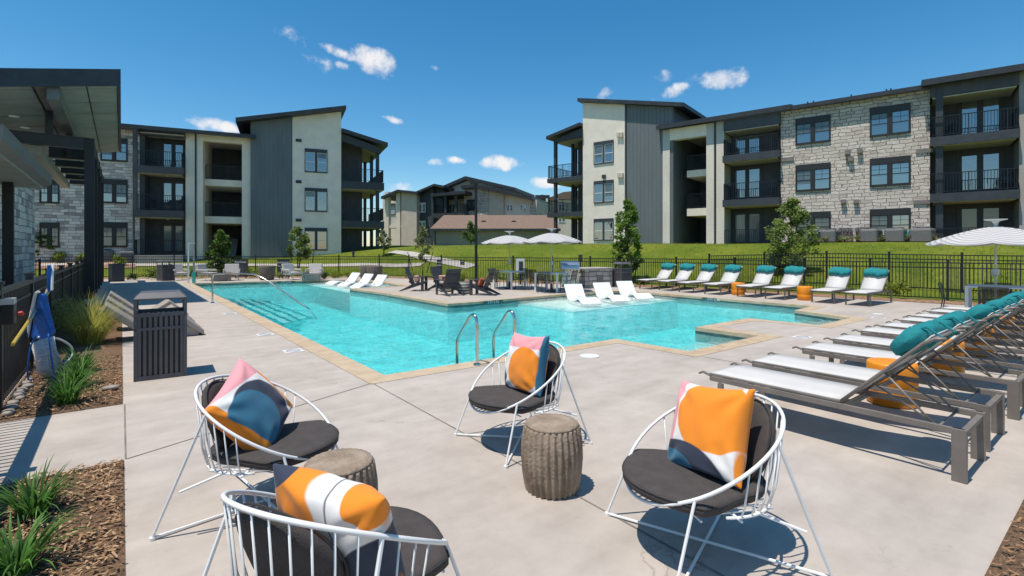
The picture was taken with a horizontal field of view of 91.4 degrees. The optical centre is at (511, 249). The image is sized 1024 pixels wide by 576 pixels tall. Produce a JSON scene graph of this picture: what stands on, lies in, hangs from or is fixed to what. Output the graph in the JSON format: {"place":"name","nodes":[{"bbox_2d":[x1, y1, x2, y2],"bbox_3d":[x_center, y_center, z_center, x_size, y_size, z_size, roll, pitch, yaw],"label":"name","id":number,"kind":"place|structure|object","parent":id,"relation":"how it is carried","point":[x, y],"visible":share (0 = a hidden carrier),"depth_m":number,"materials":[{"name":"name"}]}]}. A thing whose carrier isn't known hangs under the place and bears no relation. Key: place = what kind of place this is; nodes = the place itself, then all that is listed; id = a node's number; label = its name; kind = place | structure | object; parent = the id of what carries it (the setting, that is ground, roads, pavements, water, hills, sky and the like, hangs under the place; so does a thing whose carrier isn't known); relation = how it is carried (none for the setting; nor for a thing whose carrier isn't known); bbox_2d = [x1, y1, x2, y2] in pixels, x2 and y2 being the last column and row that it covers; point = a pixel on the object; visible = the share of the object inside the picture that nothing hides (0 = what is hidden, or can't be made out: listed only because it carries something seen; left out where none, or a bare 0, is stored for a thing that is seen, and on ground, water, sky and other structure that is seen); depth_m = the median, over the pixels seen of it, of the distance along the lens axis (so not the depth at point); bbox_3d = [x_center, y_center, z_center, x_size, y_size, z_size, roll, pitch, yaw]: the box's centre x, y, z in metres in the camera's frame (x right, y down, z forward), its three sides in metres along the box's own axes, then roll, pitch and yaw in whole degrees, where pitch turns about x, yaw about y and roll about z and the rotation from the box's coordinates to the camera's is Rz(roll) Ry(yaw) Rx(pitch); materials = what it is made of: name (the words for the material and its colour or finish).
{"place":"outdoors","nodes":[
{"label":"outdoors","id":0,"kind":"place"},
{"bbox_2d":[51,290,142,345],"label":"muhly grass","id":1,"kind":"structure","parent":0,"point":[90,331],"depth_m":8.52,"materials":[{"name":"green plant"}]},
{"bbox_2d":[241,302,694,374],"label":"pool floor","id":2,"kind":"structure","parent":0,"point":[323,339],"depth_m":15.67,"materials":[{"name":"liquid"}]},
{"bbox_2d":[518,301,677,344],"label":"pool ledge wall","id":3,"kind":"structure","parent":2,"relation":"on","point":[624,314],"depth_m":16.07,"materials":[{"name":"liquid"}]},
{"bbox_2d":[521,297,676,311],"bbox_3d":[3.075,1.850,17.626,5.346,0.001,2.796,0,0,-38],"label":"pool ledge","id":4,"kind":"object","parent":3,"relation":"on","point":[581,308],"visible":0.4,"depth_m":16.84,"materials":[{"name":"paint"}]},
{"bbox_2d":[564,284,601,305],"bbox_3d":[2.342,1.513,16.741,0.660,0.614,1.692,0,0,-14],"label":"ledge lounger","id":5,"kind":"object","parent":4,"relation":"on","point":[575,293],"visible":0.99,"depth_m":17.05,"materials":[{"name":"white plastic"}]},
{"bbox_2d":[593,282,630,302],"bbox_3d":[3.476,1.513,17.564,0.660,0.614,1.692,0,0,-14],"label":"ledge lounger","id":6,"kind":"object","parent":4,"relation":"on","point":[603,291],"visible":0.99,"depth_m":17.89,"materials":[{"name":"white plastic"}]},
{"bbox_2d":[616,281,653,300],"bbox_3d":[4.510,1.513,18.434,0.660,0.614,1.692,0,0,-14],"label":"ledge lounger","id":7,"kind":"object","parent":4,"relation":"on","point":[627,288],"visible":0.9,"depth_m":18.80,"materials":[{"name":"white plastic"}]},
{"bbox_2d":[0,277,1023,575],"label":"pool deck","id":8,"kind":"structure","parent":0,"point":[882,497],"depth_m":3.89,"materials":[{"name":"concrete"}]},
{"bbox_2d":[0,123,51,286],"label":"clubhouse","id":9,"kind":"structure","parent":8,"relation":"on","point":[24,173],"depth_m":11.32,"materials":[{"name":"grey stone"}]},
{"bbox_2d":[0,260,84,412],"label":"metal fence","id":10,"kind":"object","parent":8,"relation":"on","point":[69,279],"visible":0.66,"depth_m":6.34,"materials":[{"name":"black metal"}]},
{"bbox_2d":[0,297,23,324],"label":"gate latch","id":11,"kind":"object","parent":10,"relation":"attached to","point":[7,311],"visible":0.99,"depth_m":4.99,"materials":[{"name":"black plastic"}]},
{"bbox_2d":[27,290,55,338],"bbox_3d":[-6.232,0.862,6.609,0.308,0.653,0.128,0,0,0],"label":"leaf net","id":12,"kind":"object","parent":10,"relation":"hanging from","point":[43,326],"visible":0.85,"depth_m":6.57,"materials":[{"name":"blue fabric"}]},
{"bbox_2d":[30,336,66,377],"bbox_3d":[-5.956,1.389,6.432,0.242,0.507,0.476,0,0,-22],"label":"vacuum hose","id":13,"kind":"object","parent":12,"relation":"hanging from","point":[41,352],"visible":0.85,"depth_m":6.28,"materials":[{"name":"plastic"}]},
{"bbox_2d":[0,68,120,298],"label":"pavilion","id":14,"kind":"structure","parent":8,"relation":"on","point":[68,121],"depth_m":16.61,"materials":[{"name":"metal"}]},
{"bbox_2d":[0,304,122,421],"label":"mulch bed","id":15,"kind":"object","parent":8,"relation":"on","point":[110,345],"visible":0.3,"depth_m":6.28,"materials":[{"name":"brown wood"}]},
{"bbox_2d":[19,365,102,405],"bbox_3d":[-4.702,1.437,5.282,0.775,0.387,0.665,0,0,-27],"label":"liriope clump","id":16,"kind":"object","parent":15,"relation":"on","point":[67,394],"visible":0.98,"depth_m":5.25,"materials":[{"name":"green plant"}]},
{"bbox_2d":[44,349,111,386],"bbox_3d":[-5.154,1.429,5.932,0.744,0.402,0.745,0,0,-38],"label":"liriope clump","id":17,"kind":"object","parent":15,"relation":"on","point":[73,373],"visible":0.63,"depth_m":5.87,"materials":[{"name":"green plant"}]},
{"bbox_2d":[0,460,124,575],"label":"mulch bed","id":18,"kind":"object","parent":8,"relation":"on","point":[120,548],"visible":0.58,"depth_m":2.96,"materials":[{"name":"brown wood"}]},
{"bbox_2d":[0,456,90,523],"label":"liriope clump","id":19,"kind":"object","parent":18,"relation":"on","point":[34,502],"visible":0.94,"depth_m":3.06,"materials":[{"name":"green plant"}]},
{"bbox_2d":[0,501,98,575],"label":"liriope clump","id":20,"kind":"object","parent":18,"relation":"on","point":[19,555],"visible":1,"depth_m":2.55,"materials":[{"name":"green plant"}]},
{"bbox_2d":[0,354,1023,575],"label":"bark chips","id":21,"kind":"object","parent":18,"relation":"on","point":[73,542],"visible":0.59,"depth_m":3.08,"materials":[{"name":"brown wood"}]},
{"bbox_2d":[103,302,203,335],"bbox_3d":[-6.748,1.308,9.448,1.518,0.685,0.720,0,0,-38],"label":"moulded lounger","id":22,"kind":"object","parent":8,"relation":"on","point":[193,328],"visible":0.36,"depth_m":9.10,"materials":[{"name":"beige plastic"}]},
{"bbox_2d":[133,290,186,381],"bbox_3d":[-4.638,1.100,6.604,0.560,1.100,0.560,0,0,-35],"label":"litter bin","id":23,"kind":"object","parent":8,"relation":"on","point":[159,343],"visible":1,"depth_m":6.39,"materials":[{"name":"grey metal"}]},
{"bbox_2d":[156,260,174,280],"bbox_3d":[-18.426,1.100,26.600,0.620,1.100,0.620,0,0,32],"label":"litter bin","id":24,"kind":"object","parent":8,"relation":"on","point":[165,272],"visible":0.99,"depth_m":26.40,"materials":[{"name":"grey metal"}]},
{"bbox_2d":[149,374,338,541],"bbox_3d":[-1.605,1.245,3.265,0.918,0.810,0.874,0,0,-1],"label":"wire chair","id":25,"kind":"object","parent":8,"relation":"on","point":[295,443],"visible":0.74,"depth_m":3.05,"materials":[{"name":"white metal"}]},
{"bbox_2d":[201,358,292,449],"bbox_3d":[-1.687,1.031,3.234,0.205,0.511,0.510,-31,23,11],"label":"throw pillow","id":26,"kind":"object","parent":25,"relation":"on","point":[251,403],"visible":0.93,"depth_m":3.14,"materials":[{"name":"fabric"}]},
{"bbox_2d":[202,489,459,575],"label":"wire chair","id":27,"kind":"object","parent":8,"relation":"on","point":[274,544],"visible":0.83,"depth_m":1.67,"materials":[{"name":"white metal"}]},
{"bbox_2d":[273,464,405,575],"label":"throw pillow","id":28,"kind":"object","parent":27,"relation":"on","point":[314,495],"visible":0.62,"depth_m":1.71,"materials":[{"name":"fabric"}]},
{"bbox_2d":[303,448,377,490],"bbox_3d":[-0.978,1.421,2.827,0.429,0.458,0.429,0,0,-38],"label":"drum stool","id":29,"kind":"object","parent":8,"relation":"on","point":[355,464],"visible":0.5,"depth_m":2.80,"materials":[{"name":"brown concrete"}]},
{"bbox_2d":[433,269,464,296],"bbox_3d":[-2.241,1.170,18.133,0.850,0.960,1.080,0,0,-35],"label":"adirondack chair","id":30,"kind":"object","parent":8,"relation":"on","point":[452,278],"visible":0.98,"depth_m":18.02,"materials":[{"name":"grey plastic"}]},
{"bbox_2d":[468,268,499,295],"bbox_3d":[-0.975,1.170,18.254,1.080,0.960,0.850,0,0,15],"label":"adirondack chair","id":31,"kind":"object","parent":8,"relation":"on","point":[485,288],"visible":0.95,"depth_m":18.05,"materials":[{"name":"grey plastic"}]},
{"bbox_2d":[482,231,536,288],"bbox_3d":[-0.104,0.432,21.172,2.254,2.435,2.254,0,0,-27],"label":"patio umbrella","id":32,"kind":"object","parent":8,"relation":"on","point":[509,239],"visible":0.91,"depth_m":20.70,"materials":[{"name":"fabric"}]},
{"bbox_2d":[454,341,591,468],"bbox_3d":[0.063,1.245,4.337,0.918,0.810,0.874,0,0,-35],"label":"wire chair","id":33,"kind":"object","parent":8,"relation":"on","point":[493,398],"visible":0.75,"depth_m":4.18,"materials":[{"name":"white metal"}]},
{"bbox_2d":[505,332,548,396],"bbox_3d":[0.129,1.000,4.418,0.208,0.511,0.510,17,-13,-33],"label":"throw pillow","id":34,"kind":"object","parent":33,"relation":"on","point":[526,365],"visible":0.98,"depth_m":4.28,"materials":[{"name":"fabric"}]},
{"bbox_2d":[184,279,868,383],"bbox_3d":[-2.863,1.683,18.831,13.870,0.074,24.907,0,0,-38],"label":"pool coping","id":35,"kind":"object","parent":8,"relation":"on","point":[361,371],"visible":0.83,"depth_m":10.05,"materials":[{"name":"beige stone"}]},
{"bbox_2d":[456,310,515,365],"bbox_3d":[-0.386,1.735,7.545,0.794,1.630,0.622,0,0,-38],"label":"pool ladder","id":36,"kind":"object","parent":35,"relation":"attached to","point":[477,363],"visible":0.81,"depth_m":7.53,"materials":[{"name":"silver metal"}]},
{"bbox_2d":[35,255,1023,300],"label":"metal fence","id":37,"kind":"object","parent":8,"relation":"on","point":[947,262],"visible":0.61,"depth_m":23.04,"materials":[{"name":"black metal"}]},
{"bbox_2d":[104,276,985,304],"bbox_3d":[-5.965,1.615,22.274,56.531,0.050,15.610,0,0,15],"label":"mulch bed","id":38,"kind":"object","parent":8,"relation":"on","point":[872,298],"visible":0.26,"depth_m":18.63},
{"bbox_2d":[521,413,582,500],"bbox_3d":[0.276,1.421,3.464,0.429,0.458,0.429,0,0,-38],"label":"drum stool","id":39,"kind":"object","parent":8,"relation":"on","point":[552,453],"visible":1,"depth_m":3.30,"materials":[{"name":"brown concrete"}]},
{"bbox_2d":[522,228,581,291],"bbox_3d":[1.565,0.407,19.684,2.310,2.485,2.310,0,0,-44],"label":"patio umbrella","id":40,"kind":"object","parent":8,"relation":"on","point":[551,238],"visible":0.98,"depth_m":19.18,"materials":[{"name":"fabric"}]},
{"bbox_2d":[552,261,583,286],"bbox_3d":[2.428,1.025,21.150,1.440,1.090,0.624,0,0,-3],"label":"gas grill","id":41,"kind":"object","parent":8,"relation":"on","point":[569,267],"visible":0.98,"depth_m":20.92,"materials":[{"name":"silver metal"}]},
{"bbox_2d":[124,285,1023,575],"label":"deck joint","id":42,"kind":"object","parent":8,"relation":"on","point":[464,433],"visible":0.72,"depth_m":4.14,"materials":[{"name":"grey concrete"}]},
{"bbox_2d":[579,267,613,287],"bbox_3d":[3.518,1.220,21.991,1.620,0.860,1.050,0,0,-30],"label":"grill counter","id":43,"kind":"object","parent":8,"relation":"on","point":[589,277],"visible":0.73,"depth_m":21.48,"materials":[{"name":"stone"}]},
{"bbox_2d":[656,263,698,290],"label":"chaise lounge","id":44,"kind":"object","parent":8,"relation":"on","point":[685,272],"visible":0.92,"depth_m":20.83,"materials":[{"name":"white fabric"}]},
{"bbox_2d":[675,264,719,292],"bbox_3d":[7.355,1.108,19.703,2.075,1.085,0.654,0,0,-36],"label":"chaise lounge","id":45,"kind":"object","parent":8,"relation":"on","point":[706,273],"visible":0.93,"depth_m":19.89,"materials":[{"name":"white fabric"}]},
{"bbox_2d":[605,393,832,575],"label":"wire chair","id":46,"kind":"object","parent":8,"relation":"on","point":[658,477],"visible":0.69,"depth_m":2.62,"materials":[{"name":"white metal"}]},
{"bbox_2d":[668,380,754,488],"bbox_3d":[1.115,1.015,2.831,0.204,0.511,0.510,24,-18,-23],"label":"throw pillow","id":47,"kind":"object","parent":46,"relation":"on","point":[710,432],"visible":0.98,"depth_m":2.71,"materials":[{"name":"orange fabric"}]},
{"bbox_2d":[701,264,745,294],"bbox_3d":[8.002,1.108,18.875,2.075,1.085,0.654,0,0,-39],"label":"chaise lounge","id":48,"kind":"object","parent":8,"relation":"on","point":[731,274],"visible":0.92,"depth_m":19.09,"materials":[{"name":"white fabric"}]},
{"bbox_2d":[734,265,778,297],"bbox_3d":[8.771,1.108,17.889,2.075,1.085,0.654,0,0,-39],"label":"chaise lounge","id":49,"kind":"object","parent":8,"relation":"on","point":[763,277],"visible":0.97,"depth_m":18.12,"materials":[{"name":"white fabric"}]},
{"bbox_2d":[762,266,805,299],"bbox_3d":[9.374,1.108,17.117,2.075,1.085,0.654,0,0,-38],"label":"chaise lounge","id":50,"kind":"object","parent":8,"relation":"on","point":[792,277],"visible":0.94,"depth_m":17.34,"materials":[{"name":"white fabric"}]},
{"bbox_2d":[809,267,854,303],"bbox_3d":[10.249,1.108,15.998,2.075,1.085,0.654,0,0,-40],"label":"chaise lounge","id":51,"kind":"object","parent":8,"relation":"on","point":[837,279],"visible":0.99,"depth_m":16.24,"materials":[{"name":"white fabric"}]},
{"bbox_2d":[698,320,985,483],"bbox_3d":[2.811,1.108,4.524,0.654,1.085,2.075,0,0,-38],"label":"chaise lounge","id":52,"kind":"object","parent":8,"relation":"on","point":[908,344],"visible":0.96,"depth_m":4.03,"materials":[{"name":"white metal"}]},
{"bbox_2d":[842,268,891,306],"bbox_3d":[10.845,1.108,15.234,2.075,1.085,0.654,0,0,-37],"label":"chaise lounge","id":53,"kind":"object","parent":8,"relation":"on","point":[873,281],"visible":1,"depth_m":15.45,"materials":[{"name":"white fabric"}]},
{"bbox_2d":[741,311,1004,451],"bbox_3d":[3.505,1.103,5.081,0.654,1.093,2.075,0,0,-38],"label":"chaise lounge","id":54,"kind":"object","parent":8,"relation":"on","point":[993,408],"visible":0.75,"depth_m":4.70,"materials":[{"name":"white metal"}]},
{"bbox_2d":[866,357,918,408],"bbox_3d":[4.080,1.425,5.369,0.450,0.450,0.450,0,0,-38],"label":"side table","id":55,"kind":"object","parent":8,"relation":"on","point":[878,363],"visible":0.41,"depth_m":5.21,"materials":[{"name":"orange plastic"}]},
{"bbox_2d":[792,304,1023,420],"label":"chaise lounge","id":56,"kind":"object","parent":8,"relation":"on","point":[1015,388],"visible":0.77,"depth_m":5.33,"materials":[{"name":"white metal"}]},
{"bbox_2d":[823,298,1023,370],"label":"chaise lounge","id":57,"kind":"object","parent":8,"relation":"on","point":[862,340],"visible":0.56,"depth_m":6.12,"materials":[{"name":"white fabric"}]},
{"bbox_2d":[852,291,1023,353],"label":"chaise lounge","id":58,"kind":"object","parent":8,"relation":"on","point":[1016,296],"visible":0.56,"depth_m":6.88,"materials":[{"name":"white metal"}]},
{"bbox_2d":[873,290,1023,347],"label":"chaise lounge","id":59,"kind":"object","parent":8,"relation":"on","point":[898,325],"visible":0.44,"depth_m":7.43,"materials":[{"name":"white fabric"}]},
{"bbox_2d":[893,308,1023,334],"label":"chaise lounge","id":60,"kind":"object","parent":8,"relation":"on","point":[914,320],"visible":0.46,"depth_m":8.36,"materials":[{"name":"white fabric"}]},
{"bbox_2d":[925,219,1023,285],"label":"patio umbrella","id":61,"kind":"object","parent":8,"relation":"on","point":[995,235],"visible":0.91,"depth_m":11.41,"materials":[{"name":"fabric"}]},
{"bbox_2d":[977,286,1008,304],"bbox_3d":[10.761,1.234,11.165,0.522,0.835,0.526,0,0,-44],"label":"dining chair","id":62,"kind":"object","parent":8,"relation":"on","point":[985,294],"visible":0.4,"depth_m":11.05,"materials":[{"name":"grey metal"}]},
{"bbox_2d":[984,500,1023,575],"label":"mulch bed","id":63,"kind":"object","parent":8,"relation":"on","point":[1002,555],"visible":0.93,"depth_m":2.69,"materials":[{"name":"brown plant"}]},
{"bbox_2d":[0,0,1023,245],"label":"sky","id":64,"kind":"structure","parent":0,"point":[455,89],"materials":[{"name":"blue"}]},
{"bbox_2d":[193,281,849,383],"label":"pool water","id":65,"kind":"structure","parent":0,"point":[433,307],"depth_m":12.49,"materials":[{"name":"teal liquid"}]},
{"bbox_2d":[36,242,1023,322],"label":"lawn","id":66,"kind":"structure","parent":0,"point":[668,253],"depth_m":27.31,"materials":[{"name":"green plant"}]},
{"bbox_2d":[35,105,387,262],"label":"apartment building","id":67,"kind":"structure","parent":66,"relation":"on","point":[261,185],"depth_m":37.74,"materials":[{"name":"grey paint"}]},
{"bbox_2d":[39,179,59,203],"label":"window","id":68,"kind":"structure","parent":67,"relation":"in","point":[50,194],"depth_m":32.87,"materials":[{"name":"glass"}]},
{"bbox_2d":[39,222,59,246],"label":"window","id":69,"kind":"structure","parent":67,"relation":"in","point":[53,228],"depth_m":32.86,"materials":[{"name":"black glass"}]},
{"bbox_2d":[100,138,127,161],"bbox_3d":[-27.299,-6.853,34.299,1.504,1.623,0.120,0,0,-25],"label":"window","id":70,"kind":"structure","parent":67,"relation":"in","point":[109,156],"depth_m":34.42,"materials":[{"name":"blue glass"}]},
{"bbox_2d":[104,179,127,203],"bbox_3d":[-27.299,-3.998,34.299,1.504,1.667,0.120,0,0,-25],"label":"window","id":71,"kind":"structure","parent":67,"relation":"in","point":[115,190],"depth_m":34.31,"materials":[{"name":"glass"}]},
{"bbox_2d":[104,222,127,246],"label":"window","id":72,"kind":"structure","parent":67,"relation":"in","point":[115,233],"depth_m":34.29,"materials":[{"name":"glass"}]},
{"bbox_2d":[160,139,185,167],"bbox_3d":[-24.927,-7.010,36.804,1.585,2.351,0.050,0,0,-25],"label":"patio door","id":73,"kind":"structure","parent":67,"relation":"in","point":[170,145],"depth_m":36.80,"materials":[{"name":"blue glass"}]},
{"bbox_2d":[160,179,185,210],"bbox_3d":[-24.919,-3.949,36.781,1.585,2.351,0.100,0,0,-25],"label":"patio door","id":74,"kind":"structure","parent":67,"relation":"in","point":[167,187],"depth_m":36.80,"materials":[{"name":"blue glass"}]},
{"bbox_2d":[160,222,185,253],"bbox_3d":[-24.927,-0.820,36.804,1.585,2.351,0.050,0,0,-25],"label":"patio door","id":75,"kind":"structure","parent":67,"relation":"in","point":[169,231],"depth_m":36.77,"materials":[{"name":"grey glass"}]},
{"bbox_2d":[305,148,326,172],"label":"window","id":76,"kind":"structure","parent":67,"relation":"in","point":[315,159],"depth_m":39.29,"materials":[{"name":"blue glass"}]},
{"bbox_2d":[305,188,326,211],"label":"window","id":77,"kind":"structure","parent":67,"relation":"in","point":[315,198],"depth_m":39.29,"materials":[{"name":"glass"}]},
{"bbox_2d":[305,228,326,249],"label":"window","id":78,"kind":"structure","parent":67,"relation":"in","point":[318,236],"depth_m":39.37,"materials":[{"name":"glass"}]},
{"bbox_2d":[204,229,234,272],"bbox_3d":[-17.563,0.196,30.206,1.912,2.921,2.034,0,0,-38],"label":"tree","id":79,"kind":"object","parent":66,"relation":"on","point":[221,245],"visible":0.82,"depth_m":29.91,"materials":[{"name":"green plant"}]},
{"bbox_2d":[38,262,422,266],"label":"lawn walk","id":80,"kind":"structure","parent":66,"relation":"on","point":[304,265],"depth_m":34.76,"materials":[{"name":"concrete"}]},
{"bbox_2d":[286,226,312,271],"bbox_3d":[-13.114,0.064,31.207,1.801,3.134,1.491,0,0,21],"label":"tree","id":81,"kind":"object","parent":66,"relation":"on","point":[303,239],"visible":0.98,"depth_m":31.03,"materials":[{"name":"green plant"}]},
{"bbox_2d":[381,176,553,245],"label":"apartment building","id":82,"kind":"structure","parent":66,"relation":"on","point":[407,214],"depth_m":63.36,"materials":[{"name":"beige paint"}]},
{"bbox_2d":[430,215,560,245],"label":"garage","id":83,"kind":"structure","parent":66,"relation":"on","point":[447,230],"depth_m":50.00,"materials":[{"name":"brown brick"}]},
{"bbox_2d":[535,190,577,243],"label":"apartment building","id":84,"kind":"structure","parent":66,"relation":"on","point":[564,225],"depth_m":92.00,"materials":[{"name":"grey paint"}]},
{"bbox_2d":[608,197,643,272],"bbox_3d":[5.654,-0.500,24.639,1.733,4.159,1.799,0,0,-38],"label":"tree","id":85,"kind":"object","parent":66,"relation":"on","point":[630,213],"visible":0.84,"depth_m":24.44,"materials":[{"name":"green plant"}]},
{"bbox_2d":[546,63,1023,243],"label":"apartment building","id":86,"kind":"structure","parent":66,"relation":"on","point":[683,172],"depth_m":30.39,"materials":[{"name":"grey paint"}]},
{"bbox_2d":[593,140,613,164],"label":"window","id":87,"kind":"structure","parent":86,"relation":"in","point":[603,150],"depth_m":38.92,"materials":[{"name":"glass"}]},
{"bbox_2d":[593,179,613,202],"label":"window","id":88,"kind":"structure","parent":86,"relation":"in","point":[604,189],"depth_m":38.91,"materials":[{"name":"glass"}]},
{"bbox_2d":[593,218,613,240],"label":"window","id":89,"kind":"structure","parent":86,"relation":"in","point":[603,228],"depth_m":38.91,"materials":[{"name":"glass"}]},
{"bbox_2d":[732,133,762,154],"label":"patio door","id":90,"kind":"structure","parent":86,"relation":"in","point":[755,143],"depth_m":33.84,"materials":[{"name":"blue glass"}]},
{"bbox_2d":[732,164,762,199],"bbox_3d":[15.960,-4.480,33.917,1.937,2.380,0.050,0,0,39],"label":"patio door","id":91,"kind":"structure","parent":86,"relation":"in","point":[753,173],"depth_m":33.86,"materials":[{"name":"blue glass"}]},
{"bbox_2d":[732,210,762,243],"bbox_3d":[15.960,-1.455,33.917,1.937,2.380,0.050,0,0,39],"label":"patio door","id":92,"kind":"structure","parent":86,"relation":"in","point":[751,219],"depth_m":33.93,"materials":[{"name":"grey glass"}]},
{"bbox_2d":[795,114,830,145],"bbox_3d":[18.197,-7.220,30.239,1.840,1.627,0.120,0,0,39],"label":"window","id":93,"kind":"structure","parent":86,"relation":"in","point":[816,129],"depth_m":30.18,"materials":[{"name":"blue glass"}]},
{"bbox_2d":[795,162,830,191],"bbox_3d":[18.197,-4.365,30.239,1.840,1.646,0.120,0,0,39],"label":"window","id":94,"kind":"structure","parent":86,"relation":"in","point":[817,176],"depth_m":30.18,"materials":[{"name":"blue glass"}]},
{"bbox_2d":[795,211,830,237],"bbox_3d":[18.197,-1.500,30.239,1.840,1.569,0.120,0,0,39],"label":"window","id":95,"kind":"structure","parent":86,"relation":"in","point":[822,219],"depth_m":29.99,"materials":[{"name":"glass"}]},
{"bbox_2d":[870,102,910,137],"bbox_3d":[21.108,-7.211,27.924,1.826,1.664,0.120,0,0,39],"label":"window","id":96,"kind":"structure","parent":86,"relation":"in","point":[891,119],"depth_m":27.87,"materials":[{"name":"glass"}]},
{"bbox_2d":[870,155,910,186],"bbox_3d":[21.108,-4.360,27.924,1.826,1.611,0.120,0,0,39],"label":"window","id":97,"kind":"structure","parent":86,"relation":"in","point":[886,171],"depth_m":27.87,"materials":[{"name":"glass"}]},
{"bbox_2d":[870,208,910,235],"bbox_3d":[21.108,-1.491,27.924,1.826,1.593,0.120,0,0,39],"label":"window","id":98,"kind":"structure","parent":86,"relation":"in","point":[882,219],"depth_m":27.87,"materials":[{"name":"glass"}]},
{"bbox_2d":[957,97,1003,134],"bbox_3d":[25.153,-7.137,26.858,1.873,2.380,0.050,0,0,39],"label":"patio door","id":99,"kind":"structure","parent":86,"relation":"in","point":[994,103],"depth_m":26.84,"materials":[{"name":"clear glass"}]},
{"bbox_2d":[957,148,1003,191],"bbox_3d":[25.153,-4.157,26.858,1.873,2.380,0.050,0,0,39],"label":"patio door","id":100,"kind":"structure","parent":86,"relation":"in","point":[987,159],"depth_m":26.86,"materials":[{"name":"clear glass"}]},
{"bbox_2d":[957,203,1003,233],"bbox_3d":[25.139,-1.275,26.838,1.873,2.380,0.100,0,0,39],"label":"patio door","id":101,"kind":"structure","parent":86,"relation":"in","point":[968,215],"depth_m":26.89,"materials":[{"name":"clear glass"}]},
{"bbox_2d":[764,197,821,271],"bbox_3d":[12.340,-0.622,22.244,2.440,3.458,2.260,0,0,-38],"label":"tree","id":102,"kind":"object","parent":66,"relation":"on","point":[792,210],"visible":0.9,"depth_m":22.03,"materials":[{"name":"green plant"}]},
{"bbox_2d":[708,251,1023,292],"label":"metal fence","id":103,"kind":"object","parent":66,"relation":"on","point":[872,258],"visible":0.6,"depth_m":18.61,"materials":[{"name":"black metal"}]},
{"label":"mulch bed","id":104,"kind":"structure","parent":0,"visible":0},
{"bbox_2d":[909,227,935,241],"bbox_3d":[21.575,-0.753,26.287,0.978,0.860,0.978,0,0,-38],"label":"condenser","id":105,"kind":"object","parent":104,"relation":"on","point":[921,234],"visible":0.81,"depth_m":25.96,"materials":[{"name":"grey metal"}]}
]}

